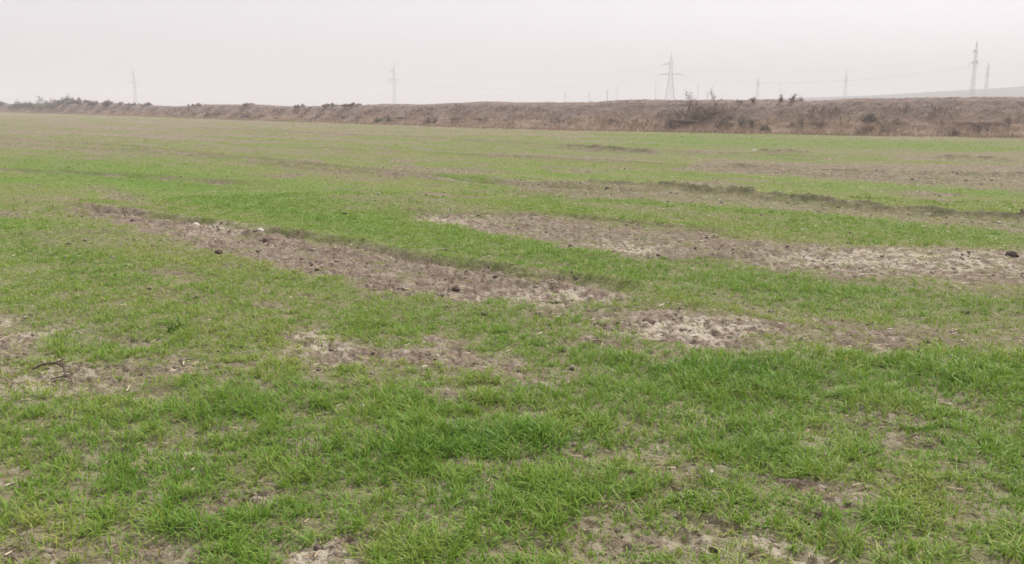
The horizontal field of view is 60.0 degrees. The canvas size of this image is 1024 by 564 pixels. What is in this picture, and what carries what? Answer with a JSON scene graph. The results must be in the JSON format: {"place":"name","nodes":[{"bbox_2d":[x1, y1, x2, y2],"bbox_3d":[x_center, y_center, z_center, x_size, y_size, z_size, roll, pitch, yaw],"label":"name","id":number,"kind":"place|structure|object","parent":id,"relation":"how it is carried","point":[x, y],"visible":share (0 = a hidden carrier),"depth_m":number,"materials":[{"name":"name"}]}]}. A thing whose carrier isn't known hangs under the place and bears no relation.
{"place":"outdoors","nodes":[
{"label":"outdoors","id":0,"kind":"place"},
{"bbox_2d":[0,112,1023,563],"bbox_3d":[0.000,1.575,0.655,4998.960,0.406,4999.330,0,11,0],"label":"ground","id":1,"kind":"structure","parent":0,"point":[840,166],"depth_m":8.69,"materials":[{"name":"soil"}]},
{"bbox_2d":[32,358,72,381],"bbox_3d":[-2.866,0.569,5.685,0.466,0.069,0.187,8,14,34],"label":"dead root","id":2,"kind":"object","parent":1,"relation":"on","point":[42,364],"visible":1,"depth_m":5.76,"materials":[{"name":"wood"}]},
{"bbox_2d":[127,69,139,103],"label":"pylon","id":3,"kind":"object","parent":1,"relation":"on","point":[133,85],"visible":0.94,"depth_m":756.44,"materials":[{"name":"metal"}]},
{"bbox_2d":[165,317,183,331],"bbox_3d":[-2.565,0.437,6.768,0.159,0.371,0.144,0,11,0],"label":"weed","id":4,"kind":"object","parent":1,"relation":"on","point":[169,327],"visible":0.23,"depth_m":6.75,"materials":[{"name":"green plant"}]},
{"bbox_2d":[215,249,222,253],"bbox_3d":[-3.432,-0.351,10.392,0.093,0.059,0.088,0,11,0],"label":"soil clod","id":5,"kind":"object","parent":1,"relation":"on","point":[219,251],"visible":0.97,"depth_m":10.36,"materials":[{"name":"brown soil"}]},
{"bbox_2d":[261,236,275,241],"bbox_3d":[-3.096,-0.532,11.304,0.198,0.122,0.149,9,14,37],"label":"stone","id":6,"kind":"object","parent":1,"relation":"on","point":[267,238],"visible":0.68,"depth_m":11.27,"materials":[{"name":"beige stone"}]},
{"bbox_2d":[387,62,399,103],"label":"pylon","id":7,"kind":"object","parent":1,"relation":"on","point":[394,82],"visible":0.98,"depth_m":634.15,"materials":[{"name":"metal"}]},
{"bbox_2d":[452,286,460,290],"bbox_3d":[-0.532,0.065,8.426,0.087,0.048,0.076,1,11,7],"label":"soil clod","id":8,"kind":"object","parent":1,"relation":"on","point":[455,288],"visible":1,"depth_m":8.40,"materials":[{"name":"brown soil"}]},
{"bbox_2d":[0,157,1023,563],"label":"straw litter","id":9,"kind":"object","parent":1,"relation":"on","point":[510,349],"visible":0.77,"depth_m":6.62,"materials":[{"name":"beige plant"}]},
{"bbox_2d":[0,163,1023,563],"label":"soil crumbs","id":10,"kind":"object","parent":1,"relation":"on","point":[320,547],"visible":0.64,"depth_m":8.32,"materials":[{"name":"brown soil"}]},
{"bbox_2d":[642,317,655,324],"bbox_3d":[1.103,0.314,7.172,0.108,0.073,0.101,-4,12,-19],"label":"soil clod","id":11,"kind":"object","parent":1,"relation":"on","point":[650,321],"visible":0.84,"depth_m":7.14,"materials":[{"name":"brown soil"}]},
{"bbox_2d":[658,52,683,99],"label":"pylon","id":12,"kind":"object","parent":1,"relation":"on","point":[672,74],"visible":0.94,"depth_m":545.00,"materials":[{"name":"metal"}]},
{"bbox_2d":[843,70,846,98],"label":"pylon","id":13,"kind":"object","parent":1,"relation":"on","point":[844,84],"visible":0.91,"depth_m":595.24,"materials":[{"name":"metal"}]},
{"bbox_2d":[849,330,861,335],"bbox_3d":[2.616,0.403,6.768,0.147,0.062,0.108,-3,12,-14],"label":"soil clod","id":14,"kind":"object","parent":1,"relation":"on","point":[853,332],"visible":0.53,"depth_m":6.75,"materials":[{"name":"beige soil"}]},
{"bbox_2d":[969,41,978,96],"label":"pylon","id":15,"kind":"object","parent":1,"relation":"on","point":[975,58],"visible":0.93,"depth_m":437.72,"materials":[{"name":"metal"}]},
{"bbox_2d":[983,62,989,96],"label":"pylon","id":16,"kind":"object","parent":1,"relation":"on","point":[985,87],"visible":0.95,"depth_m":634.17,"materials":[{"name":"metal"}]},
{"bbox_2d":[1005,250,1018,256],"bbox_3d":[5.736,-0.319,10.177,0.152,0.086,0.107,4,12,18],"label":"soil clod","id":17,"kind":"object","parent":1,"relation":"on","point":[1010,253],"visible":0.97,"depth_m":10.14,"materials":[{"name":"brown soil"}]},
{"bbox_2d":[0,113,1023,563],"bbox_3d":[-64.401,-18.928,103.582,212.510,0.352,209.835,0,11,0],"label":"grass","id":18,"kind":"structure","parent":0,"point":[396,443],"depth_m":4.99,"materials":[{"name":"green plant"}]},
{"bbox_2d":[0,97,1023,137],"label":"earth bank","id":19,"kind":"structure","parent":0,"point":[982,109],"depth_m":58.40,"materials":[{"name":"brown soil"}]},
{"bbox_2d":[6,101,22,109],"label":"shrub","id":20,"kind":"object","parent":19,"relation":"on","point":[15,105],"visible":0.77,"depth_m":216.47,"materials":[{"name":"grey plant"}]},
{"bbox_2d":[22,101,31,107],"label":"shrub","id":21,"kind":"object","parent":19,"relation":"on","point":[24,105],"visible":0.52,"depth_m":209.78,"materials":[{"name":"grey plant"}]},
{"bbox_2d":[27,96,51,110],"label":"shrub","id":22,"kind":"object","parent":19,"relation":"on","point":[33,106],"visible":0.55,"depth_m":196.76,"materials":[{"name":"grey plant"}]},
{"bbox_2d":[45,98,57,107],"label":"shrub","id":23,"kind":"object","parent":19,"relation":"on","point":[49,105],"visible":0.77,"depth_m":191.73,"materials":[{"name":"grey plant"}]},
{"bbox_2d":[55,96,74,104],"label":"shrub","id":24,"kind":"object","parent":19,"relation":"on","point":[63,100],"visible":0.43,"depth_m":186.50,"materials":[{"name":"grey plant"}]},
{"bbox_2d":[66,97,90,103],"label":"shrub","id":25,"kind":"object","parent":19,"relation":"on","point":[76,101],"visible":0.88,"depth_m":178.71,"materials":[{"name":"grey plant"}]},
{"bbox_2d":[87,100,102,105],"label":"shrub","id":26,"kind":"object","parent":19,"relation":"on","point":[91,103],"visible":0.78,"depth_m":171.40,"materials":[{"name":"grey plant"}]},
{"bbox_2d":[102,99,114,105],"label":"shrub","id":27,"kind":"object","parent":19,"relation":"on","point":[108,102],"visible":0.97,"depth_m":165.04,"materials":[{"name":"grey plant"}]},
{"bbox_2d":[187,103,210,105],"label":"shrub","id":28,"kind":"object","parent":19,"relation":"on","point":[198,104],"visible":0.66,"depth_m":128.27,"materials":[{"name":"grey plant"}]},
{"bbox_2d":[204,109,223,116],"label":"shrub","id":29,"kind":"object","parent":19,"relation":"on","point":[208,114],"visible":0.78,"depth_m":116.08,"materials":[{"name":"brown plant"}]},
{"bbox_2d":[237,111,252,118],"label":"shrub","id":30,"kind":"object","parent":19,"relation":"on","point":[247,114],"visible":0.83,"depth_m":106.69,"materials":[{"name":"brown plant"}]},
{"bbox_2d":[322,103,339,107],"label":"shrub","id":31,"kind":"object","parent":19,"relation":"on","point":[327,105],"visible":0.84,"depth_m":95.59,"materials":[{"name":"grey plant"}]},
{"bbox_2d":[340,102,361,106],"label":"shrub","id":32,"kind":"object","parent":19,"relation":"on","point":[352,104],"visible":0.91,"depth_m":92.16,"materials":[{"name":"grey plant"}]},
{"bbox_2d":[372,115,391,122],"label":"shrub","id":33,"kind":"object","parent":19,"relation":"on","point":[388,119],"visible":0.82,"depth_m":82.53,"materials":[{"name":"brown plant"}]},
{"bbox_2d":[426,119,437,123],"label":"shrub","id":34,"kind":"object","parent":19,"relation":"on","point":[430,121],"visible":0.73,"depth_m":75.92,"materials":[{"name":"brown plant"}]},
{"bbox_2d":[0,97,1023,138],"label":"dead weeds","id":35,"kind":"object","parent":19,"relation":"on","point":[505,126],"visible":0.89,"depth_m":65.42,"materials":[{"name":"brown plant"}]},
{"bbox_2d":[663,116,680,128],"bbox_3d":[10.552,-10.579,58.390,1.476,1.007,1.215,3,12,15],"label":"shrub","id":36,"kind":"object","parent":19,"relation":"on","point":[672,122],"visible":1,"depth_m":58.41,"materials":[{"name":"brown plant"}]},
{"bbox_2d":[667,89,708,122],"bbox_3d":[11.407,-11.558,58.204,3.407,2.227,2.290,5,13,26],"label":"shrub","id":37,"kind":"object","parent":19,"relation":"on","point":[690,107],"visible":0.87,"depth_m":58.10,"materials":[{"name":"brown plant"}]},
{"bbox_2d":[688,91,732,121],"bbox_3d":[12.826,-11.567,57.544,2.572,2.291,2.707,-2,12,-12],"label":"shrub","id":38,"kind":"object","parent":19,"relation":"on","point":[694,116],"visible":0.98,"depth_m":57.44,"materials":[{"name":"brown plant"}]},
{"bbox_2d":[710,114,734,127],"bbox_3d":[13.494,-10.310,56.444,1.560,1.095,1.549,4,12,21],"label":"shrub","id":39,"kind":"object","parent":19,"relation":"on","point":[723,120],"visible":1,"depth_m":56.32,"materials":[{"name":"brown plant"}]},
{"bbox_2d":[733,112,755,125],"bbox_3d":[14.964,-10.193,56.096,1.592,1.094,1.779,10,15,41],"label":"shrub","id":40,"kind":"object","parent":19,"relation":"on","point":[749,121],"visible":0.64,"depth_m":55.80,"materials":[{"name":"brown plant"}]},
{"bbox_2d":[736,97,766,103],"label":"shrub","id":41,"kind":"object","parent":19,"relation":"on","point":[751,99],"visible":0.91,"depth_m":56.80,"materials":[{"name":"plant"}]},
{"bbox_2d":[758,123,771,131],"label":"shrub","id":42,"kind":"object","parent":19,"relation":"on","point":[764,126],"visible":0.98,"depth_m":54.76,"materials":[{"name":"brown plant"}]},
{"bbox_2d":[788,94,803,100],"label":"shrub","id":43,"kind":"object","parent":19,"relation":"on","point":[793,97],"visible":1,"depth_m":56.16,"materials":[{"name":"grey plant"}]},
{"bbox_2d":[789,110,828,127],"bbox_3d":[18.220,-9.899,54.048,1.868,1.102,2.125,-7,13,-30],"label":"shrub","id":44,"kind":"object","parent":19,"relation":"on","point":[816,124],"visible":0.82,"depth_m":53.97,"materials":[{"name":"brown plant"}]},
{"bbox_2d":[861,111,877,122],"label":"shrub","id":45,"kind":"object","parent":19,"relation":"on","point":[871,116],"visible":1,"depth_m":52.55,"materials":[{"name":"brown plant"}]},
{"bbox_2d":[879,128,890,134],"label":"shrub","id":46,"kind":"object","parent":19,"relation":"on","point":[882,131],"visible":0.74,"depth_m":51.37,"materials":[{"name":"brown plant"}]},
{"bbox_2d":[948,128,959,134],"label":"shrub","id":47,"kind":"object","parent":19,"relation":"on","point":[953,132],"visible":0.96,"depth_m":49.67,"materials":[{"name":"brown plant"}]},
{"bbox_2d":[971,113,1011,130],"bbox_3d":[27.104,-8.820,49.098,2.856,1.041,2.277,0,11,0],"label":"shrub","id":48,"kind":"object","parent":19,"relation":"on","point":[987,126],"visible":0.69,"depth_m":49.20,"materials":[{"name":"brown plant"}]},
{"bbox_2d":[0,0,1023,105],"label":"sky","id":49,"kind":"structure","parent":0,"point":[90,50],"materials":[{"name":"white"}]},
{"bbox_2d":[761,86,1023,100],"bbox_3d":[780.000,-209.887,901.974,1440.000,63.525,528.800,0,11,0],"label":"hill","id":50,"kind":"structure","parent":0,"point":[1008,92],"depth_m":815.31,"materials":[{"name":"grey"}]}
]}

